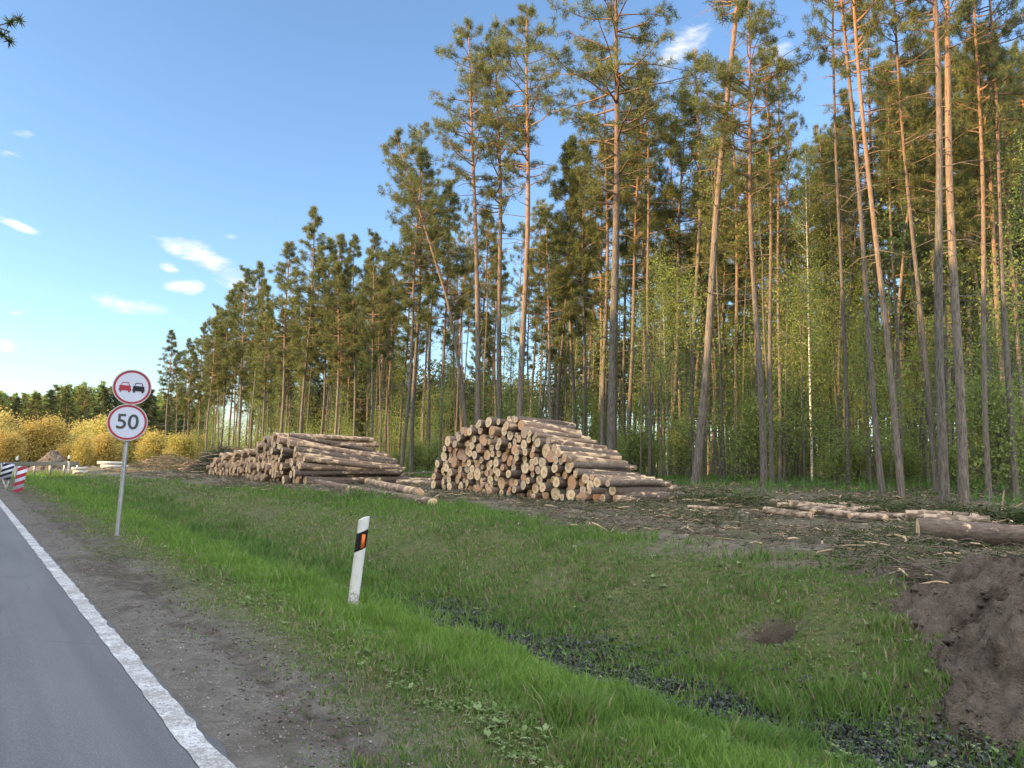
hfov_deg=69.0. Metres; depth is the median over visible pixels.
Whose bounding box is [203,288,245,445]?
pine tree
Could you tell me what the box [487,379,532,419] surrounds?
sapling
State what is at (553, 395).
spruce tree
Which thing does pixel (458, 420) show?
spruce tree
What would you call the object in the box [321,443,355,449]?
log
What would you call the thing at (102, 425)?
willow bush
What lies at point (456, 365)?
pine tree
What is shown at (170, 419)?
pine tree
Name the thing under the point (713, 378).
pine tree
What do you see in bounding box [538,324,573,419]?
sapling
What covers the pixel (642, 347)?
sapling
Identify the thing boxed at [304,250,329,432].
pine tree
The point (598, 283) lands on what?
pine tree
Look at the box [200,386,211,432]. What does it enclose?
pine tree
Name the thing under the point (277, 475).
log
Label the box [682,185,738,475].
pine tree
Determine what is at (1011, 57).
pine tree
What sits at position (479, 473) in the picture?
log
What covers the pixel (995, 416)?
bush
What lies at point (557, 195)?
pine tree
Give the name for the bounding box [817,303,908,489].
sapling
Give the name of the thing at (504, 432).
log
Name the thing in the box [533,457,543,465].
log
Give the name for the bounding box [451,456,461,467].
log
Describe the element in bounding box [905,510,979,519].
wooden pole
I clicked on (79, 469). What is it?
concrete block
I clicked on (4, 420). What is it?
willow bush
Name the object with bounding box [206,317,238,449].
pine tree
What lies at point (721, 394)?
pine tree
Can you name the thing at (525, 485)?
log
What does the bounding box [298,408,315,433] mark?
sapling
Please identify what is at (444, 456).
log
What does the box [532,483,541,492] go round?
log
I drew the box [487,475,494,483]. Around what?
log
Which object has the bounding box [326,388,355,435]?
sapling
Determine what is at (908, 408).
sapling
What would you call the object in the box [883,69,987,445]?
pine tree
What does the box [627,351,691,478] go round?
sapling
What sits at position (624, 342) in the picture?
pine tree
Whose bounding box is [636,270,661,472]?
pine tree
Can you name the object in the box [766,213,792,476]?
pine tree
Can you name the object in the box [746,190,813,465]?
sapling
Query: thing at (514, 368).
aspen tree
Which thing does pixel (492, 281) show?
pine tree
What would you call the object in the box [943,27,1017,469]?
pine tree
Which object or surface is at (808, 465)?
bush
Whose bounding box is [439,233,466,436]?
pine tree
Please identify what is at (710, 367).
pine tree
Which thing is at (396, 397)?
sapling
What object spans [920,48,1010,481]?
pine tree
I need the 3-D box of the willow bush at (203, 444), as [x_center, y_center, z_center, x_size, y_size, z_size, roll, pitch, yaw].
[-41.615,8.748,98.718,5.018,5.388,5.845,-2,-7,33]
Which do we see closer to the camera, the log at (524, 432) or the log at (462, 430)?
the log at (524, 432)
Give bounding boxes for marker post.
[14,456,18,477]
[67,455,69,473]
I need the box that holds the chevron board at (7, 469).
[0,463,14,489]
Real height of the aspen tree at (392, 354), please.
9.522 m
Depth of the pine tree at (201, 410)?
98.66 m
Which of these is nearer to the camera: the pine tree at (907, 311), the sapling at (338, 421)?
the pine tree at (907, 311)
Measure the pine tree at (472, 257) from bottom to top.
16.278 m
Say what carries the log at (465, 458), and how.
on the log at (467, 469)
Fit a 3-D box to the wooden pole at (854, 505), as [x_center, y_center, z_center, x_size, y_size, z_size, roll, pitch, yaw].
[7.787,2.749,16.641,0.179,0.177,0.952,7,-7,-38]
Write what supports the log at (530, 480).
on the log at (535, 487)
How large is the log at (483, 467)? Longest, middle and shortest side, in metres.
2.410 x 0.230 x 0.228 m
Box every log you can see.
[270,448,280,454]
[274,462,284,470]
[274,470,282,478]
[277,436,287,444]
[278,457,285,461]
[280,453,292,458]
[280,463,291,470]
[280,471,289,474]
[281,447,293,454]
[282,475,292,484]
[287,433,386,453]
[287,437,338,447]
[287,439,388,456]
[289,470,292,478]
[290,460,296,466]
[293,469,400,475]
[294,446,396,464]
[295,452,399,466]
[296,441,394,458]
[296,476,395,484]
[298,461,403,472]
[299,446,397,461]
[300,474,404,478]
[303,456,405,470]
[303,476,408,483]
[312,479,436,504]
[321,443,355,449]
[363,478,423,495]
[396,479,431,484]
[403,471,434,475]
[409,477,431,480]
[431,480,441,488]
[432,473,442,479]
[434,467,441,472]
[435,460,443,467]
[441,452,449,460]
[443,446,448,451]
[444,463,457,471]
[445,436,456,446]
[447,468,457,476]
[447,477,455,482]
[447,482,458,490]
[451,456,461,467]
[452,440,465,448]
[455,474,462,483]
[456,434,469,441]
[457,448,465,459]
[458,465,465,472]
[458,472,467,478]
[458,481,465,490]
[461,427,467,434]
[462,455,472,462]
[465,463,469,472]
[465,479,475,485]
[467,427,479,435]
[467,459,474,466]
[468,450,475,456]
[469,442,477,449]
[470,465,475,472]
[472,435,479,442]
[472,451,483,459]
[474,467,487,480]
[475,460,480,466]
[475,485,485,492]
[476,443,489,453]
[477,419,488,428]
[478,427,488,434]
[479,434,489,443]
[479,457,488,463]
[480,478,487,482]
[480,482,488,487]
[481,464,486,469]
[482,438,494,446]
[484,450,493,459]
[485,417,502,427]
[486,460,492,470]
[486,486,499,494]
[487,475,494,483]
[488,439,496,444]
[489,426,501,436]
[489,445,496,450]
[490,450,496,456]
[490,481,497,485]
[493,459,506,467]
[495,443,505,450]
[496,451,505,457]
[496,468,505,476]
[497,419,506,425]
[497,438,512,446]
[498,477,509,488]
[499,489,507,495]
[500,464,511,470]
[501,452,512,461]
[502,426,507,435]
[504,421,520,431]
[505,447,511,453]
[506,470,521,478]
[507,431,520,440]
[507,458,512,466]
[510,478,514,486]
[511,444,521,454]
[511,464,520,469]
[512,416,575,426]
[512,458,521,464]
[512,485,527,492]
[513,438,520,444]
[514,417,575,428]
[514,454,522,461]
[514,479,521,484]
[516,450,523,455]
[517,435,526,442]
[518,420,581,434]
[521,427,567,438]
[521,439,531,449]
[521,462,531,473]
[521,473,530,480]
[521,480,532,489]
[522,456,531,462]
[523,448,531,456]
[526,477,536,483]
[527,436,532,443]
[527,489,532,499]
[528,430,590,439]
[529,464,535,470]
[530,451,542,458]
[531,471,537,477]
[532,446,541,452]
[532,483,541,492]
[532,493,542,499]
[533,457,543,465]
[534,432,596,443]
[535,438,597,447]
[535,466,540,474]
[536,475,546,484]
[538,458,552,467]
[539,482,553,491]
[540,465,555,478]
[542,443,552,457]
[542,492,551,500]
[546,437,606,448]
[547,450,555,462]
[551,464,564,473]
[551,487,566,500]
[552,444,617,452]
[553,455,561,463]
[553,476,567,487]
[555,446,620,455]
[556,451,621,459]
[560,494,567,500]
[562,454,627,463]
[562,471,571,478]
[565,462,630,473]
[566,489,579,500]
[567,474,579,488]
[570,462,636,470]
[573,470,636,476]
[574,468,639,477]
[579,477,586,486]
[579,492,592,501]
[580,485,587,491]
[582,473,646,483]
[587,480,608,488]
[588,487,608,493]
[590,474,654,479]
[592,494,600,501]
[593,477,661,487]
[600,494,612,502]
[605,480,671,486]
[608,478,632,479]
[609,485,677,495]
[613,495,639,502]
[623,491,684,501]
[916,518,1023,545]
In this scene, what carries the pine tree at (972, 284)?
on the ground at (158, 624)
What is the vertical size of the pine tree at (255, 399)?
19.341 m
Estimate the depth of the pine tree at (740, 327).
52.72 m
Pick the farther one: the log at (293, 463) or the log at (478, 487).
the log at (293, 463)
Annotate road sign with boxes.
[106,370,151,535]
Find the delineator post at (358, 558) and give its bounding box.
[347,516,369,605]
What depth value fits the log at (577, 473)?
20.46 m
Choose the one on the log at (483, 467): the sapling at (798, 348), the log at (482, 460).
the log at (482, 460)
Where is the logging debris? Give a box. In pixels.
[104,466,1023,584]
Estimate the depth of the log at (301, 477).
31.82 m
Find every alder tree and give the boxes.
[707,348,765,473]
[729,263,856,476]
[765,242,921,446]
[861,302,963,479]
[950,306,1023,477]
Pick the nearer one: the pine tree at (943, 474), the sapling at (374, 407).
the pine tree at (943, 474)
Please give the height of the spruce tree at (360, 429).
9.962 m
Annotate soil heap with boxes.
[885,552,1023,751]
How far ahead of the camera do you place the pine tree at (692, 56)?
34.66 m
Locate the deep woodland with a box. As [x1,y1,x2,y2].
[0,279,1023,479]
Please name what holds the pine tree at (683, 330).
on the ground at (158, 624)
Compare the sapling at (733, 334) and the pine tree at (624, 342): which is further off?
the pine tree at (624, 342)
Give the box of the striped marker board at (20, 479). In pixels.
[12,466,27,492]
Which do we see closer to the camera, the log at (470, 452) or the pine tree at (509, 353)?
the log at (470, 452)
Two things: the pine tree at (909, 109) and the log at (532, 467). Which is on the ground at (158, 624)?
the pine tree at (909, 109)
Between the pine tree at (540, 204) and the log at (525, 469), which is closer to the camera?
the log at (525, 469)
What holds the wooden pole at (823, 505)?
on the logging debris
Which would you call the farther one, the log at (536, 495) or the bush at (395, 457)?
the bush at (395, 457)
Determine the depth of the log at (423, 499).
20.89 m
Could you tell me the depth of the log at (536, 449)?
21.83 m
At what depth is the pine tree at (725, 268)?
34.13 m
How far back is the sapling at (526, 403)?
46.00 m
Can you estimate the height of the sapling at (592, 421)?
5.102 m
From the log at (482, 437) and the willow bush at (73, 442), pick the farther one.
the willow bush at (73, 442)
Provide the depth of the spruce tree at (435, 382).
81.37 m
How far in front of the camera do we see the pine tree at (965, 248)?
31.27 m
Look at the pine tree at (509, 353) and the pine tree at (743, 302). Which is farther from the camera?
the pine tree at (509, 353)
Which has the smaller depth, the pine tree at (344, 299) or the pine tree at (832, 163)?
the pine tree at (832, 163)
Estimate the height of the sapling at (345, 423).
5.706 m
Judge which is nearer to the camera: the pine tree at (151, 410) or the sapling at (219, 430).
the sapling at (219, 430)
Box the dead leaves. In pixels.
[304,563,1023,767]
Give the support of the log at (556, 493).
on the ground at (158, 624)
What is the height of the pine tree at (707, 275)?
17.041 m
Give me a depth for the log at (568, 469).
20.68 m
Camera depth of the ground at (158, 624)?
7.77 m
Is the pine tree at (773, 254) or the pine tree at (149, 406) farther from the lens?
the pine tree at (149, 406)
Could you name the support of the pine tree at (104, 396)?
on the ground at (158, 624)
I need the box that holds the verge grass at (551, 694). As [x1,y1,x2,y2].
[1,468,1023,767]
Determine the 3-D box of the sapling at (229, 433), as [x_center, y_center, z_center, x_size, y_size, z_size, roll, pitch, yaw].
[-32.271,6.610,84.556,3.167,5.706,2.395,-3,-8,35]
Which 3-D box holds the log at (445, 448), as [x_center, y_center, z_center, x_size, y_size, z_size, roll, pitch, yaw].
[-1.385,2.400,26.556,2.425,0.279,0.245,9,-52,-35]
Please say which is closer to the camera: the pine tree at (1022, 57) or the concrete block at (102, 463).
the pine tree at (1022, 57)
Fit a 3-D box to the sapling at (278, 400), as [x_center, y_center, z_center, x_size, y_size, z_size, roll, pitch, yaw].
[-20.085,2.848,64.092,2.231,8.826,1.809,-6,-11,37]
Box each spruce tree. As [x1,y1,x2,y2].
[311,397,324,433]
[348,363,370,436]
[356,362,374,435]
[414,385,426,445]
[425,380,443,462]
[450,396,461,435]
[481,356,496,418]
[547,343,571,420]
[552,390,564,420]
[586,340,607,437]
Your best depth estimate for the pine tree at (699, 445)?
26.20 m
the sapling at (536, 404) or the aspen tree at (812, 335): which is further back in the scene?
the sapling at (536, 404)
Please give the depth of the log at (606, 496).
19.40 m
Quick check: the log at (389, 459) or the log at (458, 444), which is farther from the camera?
the log at (389, 459)
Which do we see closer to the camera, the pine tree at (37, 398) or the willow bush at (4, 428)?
the willow bush at (4, 428)
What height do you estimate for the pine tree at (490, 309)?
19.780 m
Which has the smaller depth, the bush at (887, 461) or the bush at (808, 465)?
the bush at (887, 461)
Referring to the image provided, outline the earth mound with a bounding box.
[27,450,74,470]
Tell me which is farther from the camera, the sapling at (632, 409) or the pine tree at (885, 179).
the sapling at (632, 409)
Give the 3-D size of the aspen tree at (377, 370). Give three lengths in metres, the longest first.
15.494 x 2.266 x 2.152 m
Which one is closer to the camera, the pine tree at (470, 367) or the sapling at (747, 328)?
the sapling at (747, 328)
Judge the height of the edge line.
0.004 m
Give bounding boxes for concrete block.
[71,467,87,473]
[97,461,127,468]
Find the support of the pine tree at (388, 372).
on the ground at (158, 624)
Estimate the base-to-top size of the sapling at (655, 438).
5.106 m
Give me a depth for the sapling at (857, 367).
24.83 m
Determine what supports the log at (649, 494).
on the ground at (158, 624)
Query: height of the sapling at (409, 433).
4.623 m
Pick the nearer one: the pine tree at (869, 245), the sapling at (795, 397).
the sapling at (795, 397)
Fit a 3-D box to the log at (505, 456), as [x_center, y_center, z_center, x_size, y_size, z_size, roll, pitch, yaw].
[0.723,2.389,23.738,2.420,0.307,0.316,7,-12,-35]
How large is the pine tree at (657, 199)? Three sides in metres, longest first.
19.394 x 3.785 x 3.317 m
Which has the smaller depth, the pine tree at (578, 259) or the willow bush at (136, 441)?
the pine tree at (578, 259)
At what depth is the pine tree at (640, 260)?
55.02 m
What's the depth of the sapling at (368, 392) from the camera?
60.59 m
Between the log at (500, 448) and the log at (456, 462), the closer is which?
the log at (500, 448)
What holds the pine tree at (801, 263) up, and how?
on the ground at (158, 624)
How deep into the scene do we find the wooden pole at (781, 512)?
15.73 m
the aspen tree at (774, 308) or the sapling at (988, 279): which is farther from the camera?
the aspen tree at (774, 308)
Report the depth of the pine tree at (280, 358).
93.71 m
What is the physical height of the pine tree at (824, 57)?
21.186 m
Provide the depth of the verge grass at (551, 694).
7.00 m
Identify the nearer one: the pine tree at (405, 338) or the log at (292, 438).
the log at (292, 438)
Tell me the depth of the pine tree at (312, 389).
85.67 m
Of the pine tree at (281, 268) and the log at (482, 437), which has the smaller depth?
the log at (482, 437)
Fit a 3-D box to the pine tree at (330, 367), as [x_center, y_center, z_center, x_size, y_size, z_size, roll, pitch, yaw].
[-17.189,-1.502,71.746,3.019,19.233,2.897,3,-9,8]
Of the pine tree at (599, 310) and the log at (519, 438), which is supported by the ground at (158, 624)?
the pine tree at (599, 310)
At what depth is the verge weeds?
5.19 m
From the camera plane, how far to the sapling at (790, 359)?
33.38 m
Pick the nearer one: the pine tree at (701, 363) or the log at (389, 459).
the log at (389, 459)
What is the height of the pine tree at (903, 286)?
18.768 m
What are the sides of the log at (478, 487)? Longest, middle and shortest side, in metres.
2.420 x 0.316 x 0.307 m
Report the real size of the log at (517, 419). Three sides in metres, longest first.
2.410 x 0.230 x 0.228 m
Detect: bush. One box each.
[0,404,25,433]
[0,407,31,459]
[0,414,15,440]
[0,427,35,466]
[11,414,51,466]
[34,411,76,459]
[53,441,73,461]
[61,430,83,465]
[65,416,106,465]
[66,432,97,465]
[70,415,98,465]
[75,409,136,465]
[83,427,122,465]
[112,441,128,464]
[116,426,163,464]
[130,426,173,462]
[160,448,176,461]
[162,430,201,460]
[190,430,210,454]
[389,449,407,467]
[396,434,437,471]
[419,437,442,470]
[587,419,623,455]
[617,418,663,476]
[617,421,652,472]
[651,406,716,478]
[704,387,799,480]
[775,404,826,475]
[805,437,863,484]
[831,440,868,480]
[864,435,926,483]
[883,426,931,478]
[884,439,930,485]
[925,350,1023,496]
[927,436,980,485]
[928,422,980,479]
[970,418,1023,488]
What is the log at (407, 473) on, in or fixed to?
on the ground at (158, 624)
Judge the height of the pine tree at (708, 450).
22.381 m
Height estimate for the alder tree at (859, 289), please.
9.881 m
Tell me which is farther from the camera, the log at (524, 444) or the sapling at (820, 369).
the sapling at (820, 369)
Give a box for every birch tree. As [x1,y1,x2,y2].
[563,333,582,422]
[649,286,683,476]
[738,265,764,475]
[774,129,840,479]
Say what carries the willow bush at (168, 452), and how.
on the ground at (158, 624)
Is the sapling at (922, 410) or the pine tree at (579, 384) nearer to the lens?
the sapling at (922, 410)
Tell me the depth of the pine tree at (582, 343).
79.88 m
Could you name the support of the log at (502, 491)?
on the ground at (158, 624)
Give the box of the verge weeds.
[67,495,1023,767]
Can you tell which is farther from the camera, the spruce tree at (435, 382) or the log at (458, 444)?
the spruce tree at (435, 382)
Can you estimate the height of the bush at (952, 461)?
2.074 m
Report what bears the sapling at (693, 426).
on the ground at (158, 624)
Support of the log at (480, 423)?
on the log
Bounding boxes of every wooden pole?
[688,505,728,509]
[762,506,813,517]
[769,499,845,507]
[777,502,835,507]
[797,503,888,521]
[809,505,869,514]
[839,502,882,509]
[848,513,904,518]
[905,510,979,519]
[924,513,989,522]
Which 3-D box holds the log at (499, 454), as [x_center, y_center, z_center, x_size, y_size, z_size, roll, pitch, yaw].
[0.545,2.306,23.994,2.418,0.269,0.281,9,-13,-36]
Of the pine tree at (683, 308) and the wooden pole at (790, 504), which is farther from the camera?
the pine tree at (683, 308)
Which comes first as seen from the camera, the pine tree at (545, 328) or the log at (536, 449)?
the log at (536, 449)
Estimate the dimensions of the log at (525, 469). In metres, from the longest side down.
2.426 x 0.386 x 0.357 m
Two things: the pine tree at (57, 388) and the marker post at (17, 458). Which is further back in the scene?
the pine tree at (57, 388)
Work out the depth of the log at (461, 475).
24.89 m
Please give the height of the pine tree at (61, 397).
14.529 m
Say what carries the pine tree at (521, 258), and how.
on the ground at (158, 624)
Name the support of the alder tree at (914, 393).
on the ground at (158, 624)
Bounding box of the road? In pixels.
[0,498,236,767]
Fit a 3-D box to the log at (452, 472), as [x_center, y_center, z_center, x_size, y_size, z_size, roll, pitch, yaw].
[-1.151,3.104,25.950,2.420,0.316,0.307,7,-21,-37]
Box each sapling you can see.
[188,430,203,459]
[190,426,204,457]
[193,399,204,434]
[198,377,212,424]
[198,415,218,454]
[205,367,226,448]
[206,406,232,450]
[209,423,225,446]
[219,417,236,445]
[231,425,245,447]
[233,385,243,436]
[236,374,252,445]
[240,395,271,447]
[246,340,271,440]
[249,399,261,447]
[260,401,279,440]
[266,368,286,431]
[274,409,290,432]
[278,396,291,432]
[285,356,309,432]
[291,349,315,413]
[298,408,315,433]
[304,423,318,433]
[323,404,347,434]
[326,380,348,434]
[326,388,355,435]
[333,413,352,433]
[340,418,359,435]
[346,349,371,425]
[353,316,383,436]
[363,391,377,431]
[364,407,391,453]
[370,358,420,455]
[377,411,397,457]
[377,414,397,454]
[392,334,409,430]
[399,418,418,457]
[409,380,438,447]
[412,382,456,459]
[416,386,438,457]
[416,402,438,443]
[431,390,458,447]
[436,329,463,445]
[454,385,471,426]
[455,366,506,433]
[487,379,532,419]
[490,305,530,415]
[494,402,515,419]
[509,373,536,417]
[511,381,537,417]
[523,384,548,418]
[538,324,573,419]
[559,407,571,422]
[565,376,605,439]
[572,385,606,439]
[577,394,606,444]
[579,266,635,444]
[588,351,607,423]
[617,407,632,445]
[618,389,645,436]
[619,384,658,474]
[623,360,672,475]
[624,281,661,474]
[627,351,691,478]
[628,261,735,468]
[637,242,684,479]
[639,398,665,474]
[655,250,700,475]
[659,273,710,444]
[666,388,714,474]
[682,280,729,467]
[707,307,774,476]
[713,354,778,478]
[725,386,754,468]
[729,313,765,472]
[733,244,842,480]
[740,291,824,460]
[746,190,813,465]
[746,310,828,480]
[748,274,843,481]
[766,408,799,475]
[774,387,824,475]
[774,401,828,475]
[777,331,842,472]
[785,290,820,408]
[804,297,831,476]
[806,304,925,483]
[811,321,870,473]
[814,263,858,482]
[814,298,903,451]
[815,374,859,458]
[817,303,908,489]
[834,369,896,479]
[855,185,1014,454]
[870,349,955,475]
[880,327,905,425]
[882,180,975,483]
[883,299,928,476]
[917,235,978,478]
[953,174,1023,481]
[963,243,1023,489]
[967,285,1016,487]
[986,113,1023,342]
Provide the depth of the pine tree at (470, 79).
38.57 m
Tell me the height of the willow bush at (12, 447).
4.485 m
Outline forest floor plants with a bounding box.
[404,465,1023,508]
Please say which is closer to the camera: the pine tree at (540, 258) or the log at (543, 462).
the log at (543, 462)
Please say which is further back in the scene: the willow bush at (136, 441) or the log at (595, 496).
the willow bush at (136, 441)
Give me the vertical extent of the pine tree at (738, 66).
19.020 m
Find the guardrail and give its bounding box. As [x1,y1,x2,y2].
[0,462,78,475]
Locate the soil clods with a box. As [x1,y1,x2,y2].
[20,505,1022,767]
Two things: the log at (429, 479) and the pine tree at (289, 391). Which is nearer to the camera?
the log at (429, 479)
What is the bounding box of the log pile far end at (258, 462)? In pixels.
[206,432,385,481]
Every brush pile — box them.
[127,452,199,469]
[179,443,239,473]
[179,445,253,469]
[665,486,800,509]
[785,491,1015,514]
[932,497,1023,524]
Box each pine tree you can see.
[0,11,25,48]
[0,397,15,421]
[9,396,25,435]
[18,392,50,430]
[26,394,44,440]
[33,389,58,438]
[51,384,60,412]
[53,393,80,436]
[55,385,74,413]
[68,388,101,425]
[84,384,111,423]
[101,394,122,417]
[136,401,151,427]
[142,388,164,435]
[142,389,163,429]
[153,394,182,440]
[156,329,184,446]
[166,352,185,436]
[171,338,198,432]
[171,404,196,435]
[174,344,201,436]
[180,321,210,457]
[184,370,197,431]
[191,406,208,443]
[193,302,223,448]
[196,377,207,435]
[197,314,230,453]
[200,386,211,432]
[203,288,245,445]
[203,344,222,449]
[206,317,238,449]
[210,336,231,429]
[212,265,268,446]
[217,283,249,445]
[220,295,250,445]
[227,337,248,441]
[235,325,252,448]
[236,260,272,448]
[238,348,260,448]
[241,336,262,435]
[242,278,287,441]
[243,299,282,447]
[243,343,267,433]
[251,357,274,430]
[253,240,312,432]
[254,306,279,433]
[254,356,275,439]
[270,317,286,432]
[271,296,305,430]
[271,321,293,431]
[273,297,306,431]
[273,331,296,428]
[283,205,336,432]
[289,295,323,433]
[290,371,296,430]
[300,236,352,433]
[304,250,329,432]
[304,312,322,425]
[312,231,365,434]
[312,354,328,423]
[319,296,336,434]
[320,323,340,433]
[321,263,364,433]
[321,289,342,434]
[324,307,353,427]
[332,232,375,435]
[340,307,358,435]
[343,226,398,436]
[344,313,360,435]
[351,257,387,436]
[352,272,378,428]
[358,303,386,431]
[361,250,402,449]
[366,276,400,451]
[366,302,405,418]
[368,250,417,451]
[371,296,394,414]
[372,262,398,457]
[373,143,457,466]
[375,246,406,451]
[377,126,472,426]
[382,121,470,471]
[387,241,434,456]
[392,324,405,437]
[403,237,442,467]
[411,291,426,420]
[413,211,452,469]
[416,177,482,459]
[420,292,438,466]
[426,15,525,424]
[438,327,450,375]
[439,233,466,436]
[442,221,473,431]
[447,19,555,418]
[447,266,482,401]
[448,204,484,436]
[448,335,463,433]
[450,250,483,427]
[458,209,508,407]
[465,328,488,423]
[470,324,492,374]
[471,208,502,414]
[474,318,492,395]
[476,2,581,416]
[480,243,520,416]
[484,260,509,414]
[505,324,517,386]
[508,223,530,406]
[512,264,547,416]
[517,197,556,416]
[517,201,585,419]
[520,0,717,449]
[531,194,590,419]
[531,255,554,417]
[539,296,559,417]
[540,132,596,419]
[541,140,611,429]
[545,255,563,415]
[551,138,612,435]
[551,302,588,420]
[565,59,653,444]
[567,297,595,386]
[567,319,582,428]
[572,194,604,435]
[574,332,588,428]
[578,139,632,442]
[579,252,608,434]
[581,273,599,436]
[582,235,628,430]
[595,94,650,446]
[602,65,678,463]
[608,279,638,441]
[609,100,682,462]
[610,187,669,473]
[620,57,675,476]
[620,210,664,433]
[622,308,640,438]
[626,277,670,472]
[626,332,640,384]
[633,88,728,476]
[635,47,745,477]
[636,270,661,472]
[643,130,706,475]
[649,246,687,411]
[653,225,681,463]
[654,283,675,473]
[656,250,691,405]
[664,239,691,473]
[671,266,699,473]
[675,0,786,484]
[675,263,698,425]
[676,168,732,399]
[681,0,822,486]
[681,173,728,473]
[681,191,730,478]
[682,185,733,475]
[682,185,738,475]
[684,54,776,478]
[686,323,720,435]
[688,328,722,403]
[690,134,758,476]
[692,208,726,475]
[695,136,732,477]
[696,173,743,476]
[710,158,781,471]
[710,314,727,401]
[711,289,741,416]
[718,151,788,474]
[725,254,747,465]
[727,238,765,467]
[728,40,799,482]
[728,198,766,375]
[735,131,789,428]
[738,138,800,456]
[740,146,797,472]
[741,182,795,478]
[752,42,808,481]
[756,124,825,479]
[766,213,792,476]
[773,251,818,418]
[775,233,813,394]
[779,188,818,474]
[781,142,827,473]
[782,165,834,478]
[787,134,851,477]
[788,124,851,473]
[788,215,850,476]
[796,206,834,420]
[798,137,850,440]
[802,0,861,486]
[804,0,893,497]
[804,119,853,475]
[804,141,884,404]
[815,85,890,478]
[821,138,858,481]
[822,30,932,481]
[823,0,905,500]
[830,128,881,476]
[844,163,890,478]
[845,214,866,478]
[851,0,943,492]
[856,95,945,431]
[857,59,926,484]
[861,85,916,361]
[864,66,978,482]
[873,156,918,434]
[875,0,995,507]
[875,32,944,484]
[882,69,962,475]
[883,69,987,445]
[892,32,998,390]
[893,34,963,370]
[897,26,971,477]
[906,0,1001,504]
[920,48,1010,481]
[921,136,935,362]
[930,0,1023,499]
[931,0,1023,498]
[931,172,954,431]
[932,44,1023,490]
[932,245,965,395]
[933,65,1000,478]
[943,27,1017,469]
[943,32,1023,480]
[943,207,968,342]
[951,56,1023,438]
[952,237,977,444]
[952,276,996,440]
[953,198,989,393]
[960,187,1022,352]
[961,239,1010,477]
[967,83,1023,387]
[971,46,1023,483]
[973,157,1006,418]
[988,98,1022,305]
[995,72,1023,355]
[997,43,1023,287]
[999,45,1023,350]
[1002,38,1023,365]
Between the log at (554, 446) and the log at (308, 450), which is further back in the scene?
the log at (308, 450)
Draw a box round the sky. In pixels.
[0,0,1023,466]
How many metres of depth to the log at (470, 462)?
24.48 m
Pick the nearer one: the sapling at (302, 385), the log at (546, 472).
the log at (546, 472)
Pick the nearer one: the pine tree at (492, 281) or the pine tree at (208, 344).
the pine tree at (492, 281)
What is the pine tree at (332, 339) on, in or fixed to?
on the ground at (158, 624)
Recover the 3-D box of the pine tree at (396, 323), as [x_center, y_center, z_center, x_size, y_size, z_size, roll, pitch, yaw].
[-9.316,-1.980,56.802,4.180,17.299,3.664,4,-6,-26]
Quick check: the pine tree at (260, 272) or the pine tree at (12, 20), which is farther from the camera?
the pine tree at (260, 272)
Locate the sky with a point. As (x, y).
(151, 151)
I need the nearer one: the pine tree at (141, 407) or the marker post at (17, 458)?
the marker post at (17, 458)
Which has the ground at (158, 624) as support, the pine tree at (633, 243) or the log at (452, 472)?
the pine tree at (633, 243)
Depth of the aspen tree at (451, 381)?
64.68 m
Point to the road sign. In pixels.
(127, 421)
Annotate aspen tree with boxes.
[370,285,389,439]
[385,347,398,457]
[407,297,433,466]
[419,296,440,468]
[445,338,463,445]
[445,365,457,435]
[446,374,455,434]
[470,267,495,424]
[501,301,515,398]
[508,348,516,388]
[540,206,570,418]
[558,312,574,420]
[560,276,587,420]
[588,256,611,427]
[619,248,643,390]
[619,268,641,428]
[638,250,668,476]
[647,239,676,476]
[650,307,665,473]
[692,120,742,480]
[716,340,732,412]
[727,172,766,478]
[743,195,779,476]
[758,259,788,430]
[805,264,821,476]
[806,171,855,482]
[811,280,826,476]
[856,229,892,476]
[978,172,1021,477]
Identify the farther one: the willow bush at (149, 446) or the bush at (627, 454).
the willow bush at (149, 446)
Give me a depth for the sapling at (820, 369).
31.81 m
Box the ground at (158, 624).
[0,464,1023,767]
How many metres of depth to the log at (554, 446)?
22.01 m
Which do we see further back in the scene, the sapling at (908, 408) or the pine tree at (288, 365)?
the pine tree at (288, 365)
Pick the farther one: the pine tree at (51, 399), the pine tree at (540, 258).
the pine tree at (51, 399)
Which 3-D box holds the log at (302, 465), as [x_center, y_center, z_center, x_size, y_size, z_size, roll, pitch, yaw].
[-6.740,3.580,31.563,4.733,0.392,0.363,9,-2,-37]
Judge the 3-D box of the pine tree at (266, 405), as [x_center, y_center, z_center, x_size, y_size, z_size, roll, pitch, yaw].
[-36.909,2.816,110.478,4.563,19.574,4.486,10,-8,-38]
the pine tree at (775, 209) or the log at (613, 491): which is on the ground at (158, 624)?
the pine tree at (775, 209)
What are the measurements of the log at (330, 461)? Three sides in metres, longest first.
4.728 x 0.296 x 0.255 m
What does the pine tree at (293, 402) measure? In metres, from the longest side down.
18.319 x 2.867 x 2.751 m
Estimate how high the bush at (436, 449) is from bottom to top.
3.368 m
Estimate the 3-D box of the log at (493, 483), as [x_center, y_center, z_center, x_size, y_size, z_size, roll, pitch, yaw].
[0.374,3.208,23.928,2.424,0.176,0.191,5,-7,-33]
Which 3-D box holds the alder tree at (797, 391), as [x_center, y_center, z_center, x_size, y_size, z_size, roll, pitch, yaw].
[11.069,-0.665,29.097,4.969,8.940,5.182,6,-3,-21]
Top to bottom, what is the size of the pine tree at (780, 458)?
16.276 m
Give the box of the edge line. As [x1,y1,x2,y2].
[0,500,235,767]
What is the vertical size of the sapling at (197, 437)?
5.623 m
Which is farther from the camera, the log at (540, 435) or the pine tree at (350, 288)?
the pine tree at (350, 288)

